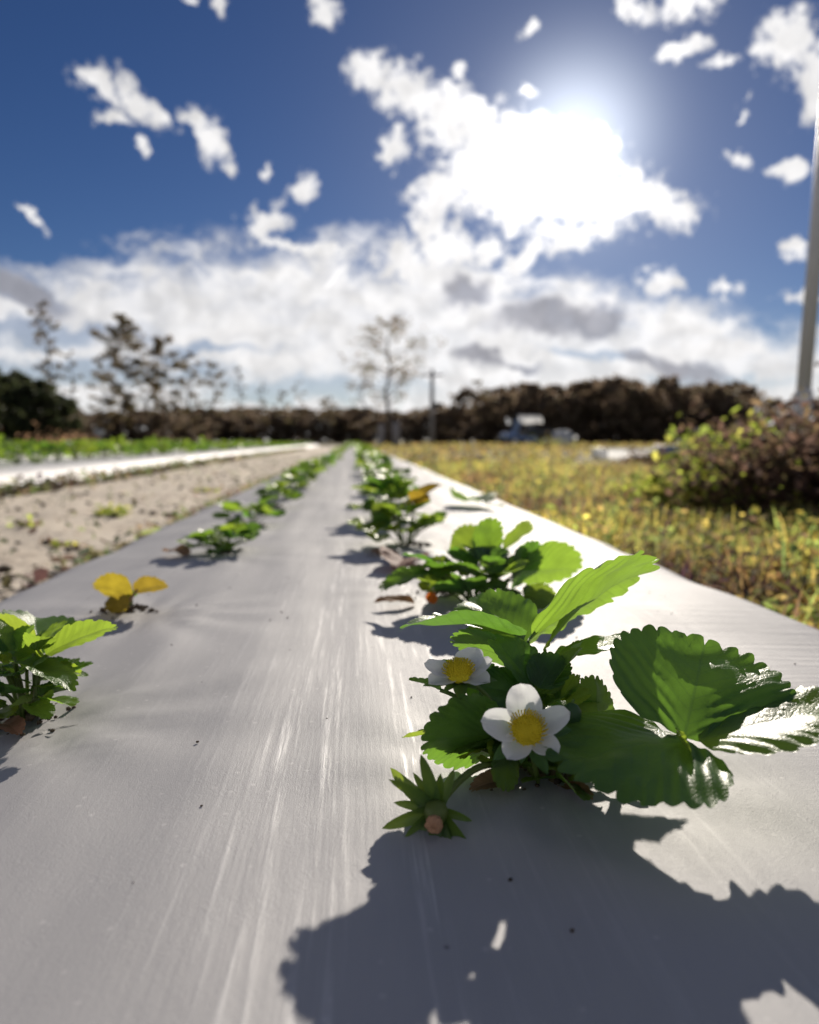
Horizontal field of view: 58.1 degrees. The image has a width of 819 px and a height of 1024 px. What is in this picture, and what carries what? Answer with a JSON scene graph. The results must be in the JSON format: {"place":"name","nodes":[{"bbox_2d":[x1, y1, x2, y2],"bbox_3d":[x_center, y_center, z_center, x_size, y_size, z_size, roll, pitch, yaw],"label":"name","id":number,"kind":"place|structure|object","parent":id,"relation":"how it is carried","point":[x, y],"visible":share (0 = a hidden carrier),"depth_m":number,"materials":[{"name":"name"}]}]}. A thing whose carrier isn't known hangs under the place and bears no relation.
{"place":"outdoors","nodes":[
{"label":"outdoors","id":0,"kind":"place"},
{"bbox_2d":[0,446,341,601],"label":"path","id":1,"kind":"structure","parent":0,"point":[27,555],"depth_m":3.36,"materials":[{"name":"soil"}]},
{"bbox_2d":[47,536,88,549],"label":"path weed","id":2,"kind":"object","parent":1,"relation":"on","point":[55,543],"visible":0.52,"depth_m":2.08,"materials":[{"name":"green plant"}]},
{"bbox_2d":[93,502,136,517],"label":"path weed","id":3,"kind":"object","parent":1,"relation":"on","point":[106,510],"visible":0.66,"depth_m":3.01,"materials":[{"name":"green plant"}]},
{"bbox_2d":[0,449,300,580],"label":"soil clods","id":4,"kind":"object","parent":1,"relation":"on","point":[4,568],"visible":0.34,"depth_m":4.46,"materials":[{"name":"soil"}]},
{"bbox_2d":[0,446,324,599],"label":"weeds","id":5,"kind":"object","parent":1,"relation":"on","point":[41,574],"visible":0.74,"depth_m":4.07,"materials":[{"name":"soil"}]},
{"bbox_2d":[0,0,818,440],"label":"sky","id":6,"kind":"structure","parent":0,"point":[559,192],"materials":[{"name":"blue"}]},
{"bbox_2d":[7,441,818,626],"bbox_3d":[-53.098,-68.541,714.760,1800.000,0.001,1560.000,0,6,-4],"label":"ground","id":7,"kind":"structure","parent":0,"point":[579,459],"depth_m":6.06,"materials":[{"name":"plant"}]},
{"bbox_2d":[0,367,26,441],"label":"dense tree","id":8,"kind":"object","parent":7,"relation":"on","point":[7,379],"visible":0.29,"depth_m":55.48,"materials":[{"name":"green plant"}]},
{"bbox_2d":[0,368,45,440],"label":"dense tree","id":9,"kind":"object","parent":7,"relation":"on","point":[19,375],"visible":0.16,"depth_m":57.91,"materials":[{"name":"green plant"}]},
{"bbox_2d":[0,383,60,440],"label":"dense tree","id":10,"kind":"object","parent":7,"relation":"on","point":[10,414],"visible":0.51,"depth_m":51.97,"materials":[{"name":"green plant"}]},
{"bbox_2d":[1,377,72,441],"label":"dense tree","id":11,"kind":"object","parent":7,"relation":"on","point":[44,391],"visible":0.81,"depth_m":51.93,"materials":[{"name":"green plant"}]},
{"bbox_2d":[28,300,62,433],"bbox_3d":[-27.300,-10.317,55.462,2.604,10.770,2.666,0,6,-4],"label":"tree","id":12,"kind":"object","parent":7,"relation":"on","point":[38,334],"visible":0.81,"depth_m":55.15,"materials":[{"name":"grey plant"}]},
{"bbox_2d":[1,421,103,442],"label":"brush heap","id":13,"kind":"object","parent":7,"relation":"on","point":[59,438],"visible":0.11,"depth_m":24.96,"materials":[{"name":"brown plant"}]},
{"bbox_2d":[46,391,87,442],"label":"dense tree","id":14,"kind":"object","parent":7,"relation":"on","point":[70,409],"visible":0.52,"depth_m":55.68,"materials":[{"name":"green plant"}]},
{"bbox_2d":[61,350,82,431],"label":"tall tree","id":15,"kind":"object","parent":7,"relation":"on","point":[71,378],"visible":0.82,"depth_m":57.48,"materials":[{"name":"grey plant"}]},
{"bbox_2d":[57,417,98,440],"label":"tree","id":16,"kind":"object","parent":7,"relation":"on","point":[86,428],"visible":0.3,"depth_m":67.76,"materials":[{"name":"brown plant"}]},
{"bbox_2d":[85,355,114,440],"bbox_3d":[-25.370,-9.165,60.563,2.290,7.490,2.522,0,6,-4],"label":"tall tree","id":17,"kind":"object","parent":7,"relation":"on","point":[101,367],"visible":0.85,"depth_m":60.53,"materials":[{"name":"grey plant"}]},
{"bbox_2d":[83,411,131,440],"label":"tree","id":18,"kind":"object","parent":7,"relation":"on","point":[93,420],"visible":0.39,"depth_m":73.06,"materials":[{"name":"brown plant"}]},
{"bbox_2d":[99,419,143,441],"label":"tree","id":19,"kind":"object","parent":7,"relation":"on","point":[113,431],"visible":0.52,"depth_m":72.36,"materials":[{"name":"brown plant"}]},
{"bbox_2d":[88,313,157,439],"bbox_3d":[-22.495,-10.334,57.660,4.090,10.360,4.811,5,8,44],"label":"tall tree","id":20,"kind":"object","parent":7,"relation":"on","point":[126,404],"visible":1,"depth_m":57.50,"materials":[{"name":"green plant"}]},
{"bbox_2d":[115,410,161,441],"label":"tree","id":21,"kind":"object","parent":7,"relation":"on","point":[137,413],"visible":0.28,"depth_m":73.74,"materials":[{"name":"brown plant"}]},
{"bbox_2d":[134,345,160,437],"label":"tall tree","id":22,"kind":"object","parent":7,"relation":"on","point":[144,392],"visible":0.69,"depth_m":59.90,"materials":[{"name":"grey plant"}]},
{"bbox_2d":[124,408,177,440],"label":"tree","id":23,"kind":"object","parent":7,"relation":"on","point":[143,412],"visible":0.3,"depth_m":72.12,"materials":[{"name":"brown plant"}]},
{"bbox_2d":[0,444,318,496],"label":"plastic mulch bed","id":24,"kind":"object","parent":7,"relation":"on","point":[50,468],"visible":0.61,"depth_m":6.15,"materials":[{"name":"plastic"}]},
{"bbox_2d":[0,439,36,464],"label":"strawberry plant","id":25,"kind":"object","parent":24,"relation":"on","point":[24,446],"visible":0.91,"depth_m":5.16,"materials":[{"name":"green plant"}]},
{"bbox_2d":[39,442,72,461],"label":"strawberry plant","id":26,"kind":"object","parent":24,"relation":"on","point":[47,445],"visible":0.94,"depth_m":5.88,"materials":[{"name":"green plant"}]},
{"bbox_2d":[61,439,97,459],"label":"strawberry plant","id":27,"kind":"object","parent":24,"relation":"on","point":[85,446],"visible":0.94,"depth_m":6.29,"materials":[{"name":"green plant"}]},
{"bbox_2d":[171,441,361,447],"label":"strawberry rows","id":28,"kind":"object","parent":24,"relation":"on","point":[275,444],"visible":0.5,"depth_m":24.53,"materials":[{"name":"plastic"}]},
{"bbox_2d":[133,412,192,440],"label":"tree","id":29,"kind":"object","parent":7,"relation":"on","point":[171,426],"visible":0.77,"depth_m":69.17,"materials":[{"name":"brown plant"}]},
{"bbox_2d":[137,335,189,438],"bbox_3d":[-20.106,-9.915,60.499,4.738,8.994,4.186,0,6,-4],"label":"tall tree","id":30,"kind":"object","parent":7,"relation":"on","point":[158,348],"visible":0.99,"depth_m":59.62,"materials":[{"name":"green plant"}]},
{"bbox_2d":[175,351,203,442],"bbox_3d":[-18.444,-9.584,62.261,2.014,7.987,2.571,2,6,16],"label":"tall tree","id":31,"kind":"object","parent":7,"relation":"on","point":[191,393],"visible":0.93,"depth_m":62.10,"materials":[{"name":"grey plant"}]},
{"bbox_2d":[176,415,221,442],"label":"tree","id":32,"kind":"object","parent":7,"relation":"on","point":[202,422],"visible":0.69,"depth_m":69.50,"materials":[{"name":"brown plant"}]},
{"bbox_2d":[195,361,228,441],"bbox_3d":[-17.027,-9.438,64.195,2.427,7.336,2.935,-5,7,-42],"label":"tall tree","id":33,"kind":"object","parent":7,"relation":"on","point":[216,393],"visible":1,"depth_m":64.11,"materials":[{"name":"grey plant"}]},
{"bbox_2d":[187,408,239,442],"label":"tree","id":34,"kind":"object","parent":7,"relation":"on","point":[225,418],"visible":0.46,"depth_m":83.37,"materials":[{"name":"brown plant"}]},
{"bbox_2d":[190,408,251,440],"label":"tree","id":35,"kind":"object","parent":7,"relation":"on","point":[228,413],"visible":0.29,"depth_m":85.77,"materials":[{"name":"brown plant"}]},
{"bbox_2d":[208,416,247,440],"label":"tree","id":36,"kind":"object","parent":7,"relation":"on","point":[232,432],"visible":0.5,"depth_m":84.17,"materials":[{"name":"brown plant"}]},
{"bbox_2d":[232,367,246,439],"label":"tall tree","id":37,"kind":"object","parent":7,"relation":"on","point":[235,401],"visible":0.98,"depth_m":64.44,"materials":[{"name":"grey plant"}]},
{"bbox_2d":[234,417,264,441],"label":"tree","id":38,"kind":"object","parent":7,"relation":"on","point":[252,435],"visible":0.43,"depth_m":88.15,"materials":[{"name":"brown plant"}]},
{"bbox_2d":[240,408,307,441],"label":"tree","id":39,"kind":"object","parent":7,"relation":"on","point":[274,430],"visible":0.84,"depth_m":84.03,"materials":[{"name":"brown plant"}]},
{"bbox_2d":[255,411,309,441],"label":"tree","id":40,"kind":"object","parent":7,"relation":"on","point":[290,437],"visible":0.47,"depth_m":85.08,"materials":[{"name":"brown plant"}]},
{"bbox_2d":[298,414,338,443],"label":"tree","id":41,"kind":"object","parent":7,"relation":"on","point":[316,429],"visible":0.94,"depth_m":82.67,"materials":[{"name":"brown plant"}]},
{"bbox_2d":[318,396,337,443],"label":"tall tree","id":42,"kind":"object","parent":7,"relation":"on","point":[326,405],"visible":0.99,"depth_m":78.93,"materials":[{"name":"grey plant"}]},
{"bbox_2d":[321,417,357,443],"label":"tree","id":43,"kind":"object","parent":7,"relation":"on","point":[343,439],"visible":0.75,"depth_m":84.25,"materials":[{"name":"brown plant"}]},
{"bbox_2d":[333,406,385,443],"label":"tree","id":44,"kind":"object","parent":7,"relation":"on","point":[356,410],"visible":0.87,"depth_m":83.78,"materials":[{"name":"brown plant"}]},
{"bbox_2d":[339,351,383,443],"bbox_3d":[-3.800,-8.838,57.415,3.523,7.442,3.168,5,7,40],"label":"bare tree","id":45,"kind":"object","parent":7,"relation":"on","point":[357,355],"visible":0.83,"depth_m":57.29,"materials":[{"name":"brown plant"}]},
{"bbox_2d":[346,313,446,443],"bbox_3d":[-1.135,-9.909,55.860,7.174,9.877,9.149,-1,6,-15],"label":"bare tree","id":46,"kind":"object","parent":7,"relation":"on","point":[404,374],"visible":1,"depth_m":55.30,"materials":[{"name":"brown plant"}]},
{"bbox_2d":[382,413,420,443],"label":"tree","id":47,"kind":"object","parent":7,"relation":"on","point":[399,418],"visible":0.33,"depth_m":87.48,"materials":[{"name":"brown plant"}]},
{"bbox_2d":[0,444,818,1023],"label":"plastic mulch bed","id":48,"kind":"object","parent":7,"relation":"on","point":[260,858],"visible":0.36,"depth_m":0.31,"materials":[{"name":"plastic"}]},
{"bbox_2d":[0,715,25,734],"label":"dead leaf","id":49,"kind":"object","parent":48,"relation":"on","point":[15,724],"visible":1,"depth_m":0.42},
{"bbox_2d":[0,609,117,720],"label":"strawberry plant","id":50,"kind":"object","parent":48,"relation":"on","point":[28,640],"visible":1,"depth_m":0.44,"materials":[{"name":"green plant"}]},
{"bbox_2d":[93,572,167,612],"bbox_3d":[-0.278,0.078,0.727,0.061,0.043,0.066,-5,7,-41],"label":"strawberry plant","id":51,"kind":"object","parent":48,"relation":"on","point":[118,591],"visible":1,"depth_m":0.72,"materials":[{"name":"yellow plant"}]},
{"bbox_2d":[176,522,261,554],"bbox_3d":[-0.280,0.039,1.110,0.102,0.050,0.127,4,7,34],"label":"strawberry plant","id":52,"kind":"object","parent":48,"relation":"on","point":[241,530],"visible":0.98,"depth_m":1.09,"materials":[{"name":"green plant"}]},
{"bbox_2d":[210,499,285,525],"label":"strawberry plant","id":53,"kind":"object","parent":48,"relation":"on","point":[261,507],"visible":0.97,"depth_m":1.45,"materials":[{"name":"green plant"}]},
{"bbox_2d":[252,480,304,507],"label":"strawberry plant","id":54,"kind":"object","parent":48,"relation":"on","point":[286,492],"visible":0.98,"depth_m":1.85,"materials":[{"name":"green plant"}]},
{"bbox_2d":[265,474,308,490],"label":"strawberry plant","id":55,"kind":"object","parent":48,"relation":"on","point":[295,479],"visible":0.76,"depth_m":2.19,"materials":[{"name":"green plant"}]},
{"bbox_2d":[282,466,323,488],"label":"strawberry plant","id":56,"kind":"object","parent":48,"relation":"on","point":[300,470],"visible":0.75,"depth_m":2.56,"materials":[{"name":"green plant"}]},
{"bbox_2d":[354,454,393,468],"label":"strawberry plant","id":57,"kind":"object","parent":48,"relation":"on","point":[370,458],"visible":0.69,"depth_m":3.45,"materials":[{"name":"green plant"}]},
{"bbox_2d":[346,470,420,517],"bbox_3d":[-0.046,-0.034,1.569,0.159,0.107,0.141,2,6,15],"label":"strawberry plant","id":58,"kind":"object","parent":48,"relation":"on","point":[384,483],"visible":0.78,"depth_m":1.54,"materials":[{"name":"green plant"}]},
{"bbox_2d":[357,468,415,501],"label":"strawberry plant","id":59,"kind":"object","parent":48,"relation":"on","point":[377,470],"visible":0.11,"depth_m":1.93,"materials":[{"name":"green plant"}]},
{"bbox_2d":[374,595,414,603],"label":"dead leaf","id":60,"kind":"object","parent":48,"relation":"on","point":[401,598],"visible":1,"depth_m":0.74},
{"bbox_2d":[347,483,448,545],"bbox_3d":[-0.018,0.006,1.169,0.164,0.103,0.132,0,6,-4],"label":"strawberry plant","id":61,"kind":"object","parent":48,"relation":"on","point":[382,513],"visible":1,"depth_m":1.15,"materials":[{"name":"green plant"}]},
{"bbox_2d":[0,477,795,931],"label":"soil crumbs","id":62,"kind":"object","parent":48,"relation":"on","point":[142,607],"visible":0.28,"depth_m":0.73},
{"bbox_2d":[379,545,428,568],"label":"dead leaf","id":63,"kind":"object","parent":48,"relation":"on","point":[395,559],"visible":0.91,"depth_m":0.95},
{"bbox_2d":[450,487,496,503],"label":"fallen leaf","id":64,"kind":"object","parent":48,"relation":"on","point":[485,498],"visible":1,"depth_m":1.88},
{"bbox_2d":[379,517,582,609],"bbox_3d":[0.091,0.054,0.755,0.170,0.088,0.202,4,7,34],"label":"strawberry plant","id":65,"kind":"object","parent":48,"relation":"on","point":[533,566],"visible":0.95,"depth_m":0.76,"materials":[{"name":"green plant"}]},
{"bbox_2d":[469,769,496,791],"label":"dead leaf","id":66,"kind":"object","parent":48,"relation":"on","point":[483,780],"visible":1,"depth_m":0.35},
{"bbox_2d":[382,550,818,839],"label":"strawberry plant","id":67,"kind":"object","parent":48,"relation":"on","point":[533,712],"visible":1,"depth_m":0.35,"materials":[{"name":"green plant"}]},
{"bbox_2d":[400,414,429,442],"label":"tree","id":68,"kind":"object","parent":7,"relation":"on","point":[417,428],"visible":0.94,"depth_m":84.05,"materials":[{"name":"brown plant"}]},
{"bbox_2d":[421,369,442,444],"bbox_3d":[1.588,-7.241,51.804,1.500,5.510,0.397,0,6,-4],"label":"utility pole","id":69,"kind":"object","parent":7,"relation":"on","point":[432,431],"visible":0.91,"depth_m":51.65,"materials":[{"name":"grey wood"}]},
{"bbox_2d":[419,410,459,442],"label":"tree","id":70,"kind":"object","parent":7,"relation":"on","point":[441,420],"visible":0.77,"depth_m":83.28,"materials":[{"name":"brown plant"}]},
{"bbox_2d":[417,411,463,442],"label":"tree","id":71,"kind":"object","parent":7,"relation":"on","point":[453,427],"visible":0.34,"depth_m":84.27,"materials":[{"name":"brown plant"}]},
{"bbox_2d":[443,403,467,443],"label":"tree","id":72,"kind":"object","parent":7,"relation":"on","point":[456,432],"visible":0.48,"depth_m":84.66,"materials":[{"name":"brown plant"}]},
{"bbox_2d":[440,386,498,443],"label":"tree","id":73,"kind":"object","parent":7,"relation":"on","point":[462,395],"visible":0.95,"depth_m":84.69,"materials":[{"name":"brown plant"}]},
{"bbox_2d":[468,396,499,443],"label":"tree","id":74,"kind":"object","parent":7,"relation":"on","point":[488,435],"visible":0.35,"depth_m":88.22,"materials":[{"name":"brown plant"}]},
{"bbox_2d":[481,391,524,439],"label":"tree","id":75,"kind":"object","parent":7,"relation":"on","point":[501,416],"visible":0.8,"depth_m":85.54,"materials":[{"name":"brown plant"}]},
{"bbox_2d":[507,398,539,443],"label":"tree","id":76,"kind":"object","parent":7,"relation":"on","point":[519,403],"visible":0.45,"depth_m":87.84,"materials":[{"name":"brown plant"}]},
{"bbox_2d":[499,415,552,444],"bbox_3d":[7.000,-4.888,44.379,3.015,1.850,1.450,-2,6,-16],"label":"utility cart","id":77,"kind":"object","parent":7,"relation":"on","point":[508,438],"visible":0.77,"depth_m":43.94,"materials":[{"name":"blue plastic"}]},
{"bbox_2d":[511,382,556,437],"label":"tree","id":78,"kind":"object","parent":7,"relation":"on","point":[529,389],"visible":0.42,"depth_m":90.67,"materials":[{"name":"brown plant"}]},
{"bbox_2d":[364,441,714,468],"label":"weeds","id":79,"kind":"object","parent":7,"relation":"on","point":[524,447],"visible":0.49,"depth_m":17.15,"materials":[{"name":"yellow plant"}]},
{"bbox_2d":[533,390,570,438],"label":"tree","id":80,"kind":"object","parent":7,"relation":"on","point":[549,397],"visible":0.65,"depth_m":87.40,"materials":[{"name":"brown plant"}]},
{"bbox_2d":[552,429,571,445],"bbox_3d":[7.970,-3.870,38.499,1.000,0.950,1.000,0,6,-4],"label":"water tank","id":81,"kind":"object","parent":7,"relation":"on","point":[564,434],"visible":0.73,"depth_m":38.08,"materials":[{"name":"grey plastic"}]},
{"bbox_2d":[548,394,582,440],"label":"tree","id":82,"kind":"object","parent":7,"relation":"on","point":[561,410],"visible":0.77,"depth_m":86.25,"materials":[{"name":"brown plant"}]},
{"bbox_2d":[563,380,605,442],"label":"tree","id":83,"kind":"object","parent":7,"relation":"on","point":[576,387],"visible":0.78,"depth_m":88.83,"materials":[{"name":"brown plant"}]},
{"bbox_2d":[579,381,626,443],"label":"tree","id":84,"kind":"object","parent":7,"relation":"on","point":[599,432],"visible":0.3,"depth_m":90.11,"materials":[{"name":"brown plant"}]},
{"bbox_2d":[403,456,818,629],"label":"weeds","id":85,"kind":"object","parent":7,"relation":"on","point":[739,582],"visible":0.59,"depth_m":2.19,"materials":[{"name":"yellow plant"}]},
{"bbox_2d":[581,374,654,442],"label":"tree","id":86,"kind":"object","parent":7,"relation":"on","point":[611,386],"visible":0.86,"depth_m":86.39,"materials":[{"name":"brown plant"}]},
{"bbox_2d":[589,448,655,460],"bbox_3d":[3.708,-0.983,12.471,1.075,0.195,1.255,0,6,2],"label":"white tray","id":87,"kind":"object","parent":7,"relation":"on","point":[611,453],"visible":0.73,"depth_m":11.89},
{"bbox_2d":[610,385,659,443],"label":"tree","id":88,"kind":"object","parent":7,"relation":"on","point":[632,413],"visible":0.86,"depth_m":85.84,"materials":[{"name":"brown plant"}]},
{"bbox_2d":[635,386,668,442],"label":"tree","id":89,"kind":"object","parent":7,"relation":"on","point":[659,395],"visible":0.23,"depth_m":88.82,"materials":[{"name":"brown plant"}]},
{"bbox_2d":[620,442,685,462],"bbox_3d":[3.425,-0.816,10.470,0.845,0.354,0.944,-4,7,-38],"label":"tray","id":90,"kind":"object","parent":7,"relation":"on","point":[637,457],"visible":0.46,"depth_m":10.48,"materials":[{"name":"white plastic"}]},
{"bbox_2d":[637,374,701,443],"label":"tree","id":91,"kind":"object","parent":7,"relation":"on","point":[669,385],"visible":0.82,"depth_m":85.77,"materials":[{"name":"brown plant"}]},
{"bbox_2d":[610,450,738,517],"bbox_3d":[1.165,-0.104,3.126,0.564,0.318,0.554,5,7,42],"label":"weed bush","id":92,"kind":"object","parent":7,"relation":"on","point":[657,487],"visible":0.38,"depth_m":3.10,"materials":[{"name":"green plant"}]},
{"bbox_2d":[659,386,709,441],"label":"tree","id":93,"kind":"object","parent":7,"relation":"on","point":[698,408],"visible":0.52,"depth_m":86.50,"materials":[{"name":"brown plant"}]},
{"bbox_2d":[681,386,719,442],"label":"tree","id":94,"kind":"object","parent":7,"relation":"on","point":[699,389],"visible":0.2,"depth_m":91.22,"materials":[{"name":"brown plant"}]},
{"bbox_2d":[687,383,737,440],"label":"tree","id":95,"kind":"object","parent":7,"relation":"on","point":[725,404],"visible":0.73,"depth_m":88.39,"materials":[{"name":"brown plant"}]},
{"bbox_2d":[646,402,803,485],"bbox_3d":[1.571,-0.260,3.563,0.824,0.566,0.662,3,6,27],"label":"weed bush","id":96,"kind":"object","parent":7,"relation":"on","point":[706,428],"visible":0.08,"depth_m":3.60,"materials":[{"name":"green plant"}]},
{"bbox_2d":[642,399,818,529],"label":"bramble bush","id":97,"kind":"object","parent":7,"relation":"on","point":[772,460],"visible":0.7,"depth_m":2.80,"materials":[{"name":"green plant"}]},
{"bbox_2d":[653,395,815,462],"bbox_3d":[2.076,-0.374,4.338,1.168,0.605,1.256,0,6,-4],"label":"bramble bush","id":98,"kind":"object","parent":7,"relation":"on","point":[762,423],"visible":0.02,"depth_m":4.18,"materials":[{"name":"green plant"}]},
{"bbox_2d":[709,391,760,430],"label":"tree","id":99,"kind":"object","parent":7,"relation":"on","point":[736,398],"visible":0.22,"depth_m":90.09,"materials":[{"name":"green plant"}]},
{"bbox_2d":[732,406,755,439],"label":"tree","id":100,"kind":"object","parent":7,"relation":"on","point":[745,410],"visible":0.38,"depth_m":87.96,"materials":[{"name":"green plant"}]},
{"bbox_2d":[724,384,775,438],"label":"tree","id":101,"kind":"object","parent":7,"relation":"on","point":[746,391],"visible":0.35,"depth_m":94.56,"materials":[{"name":"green plant"}]},
{"bbox_2d":[690,453,818,525],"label":"weed bush","id":102,"kind":"object","parent":7,"relation":"on","point":[740,496],"visible":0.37,"depth_m":2.74,"materials":[{"name":"brown plant"}]},
{"bbox_2d":[755,396,791,432],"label":"tree","id":103,"kind":"object","parent":7,"relation":"on","point":[770,406],"visible":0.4,"depth_m":82.17,"materials":[{"name":"plant"}]},
{"bbox_2d":[729,362,818,453],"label":"bramble bush","id":104,"kind":"object","parent":7,"relation":"on","point":[784,411],"visible":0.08,"depth_m":3.89,"materials":[{"name":"green plant"}]},
{"bbox_2d":[792,123,818,431],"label":"metal pole","id":105,"kind":"object","parent":7,"relation":"on","point":[808,337],"visible":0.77,"depth_m":7.11,"materials":[{"name":"metal"}]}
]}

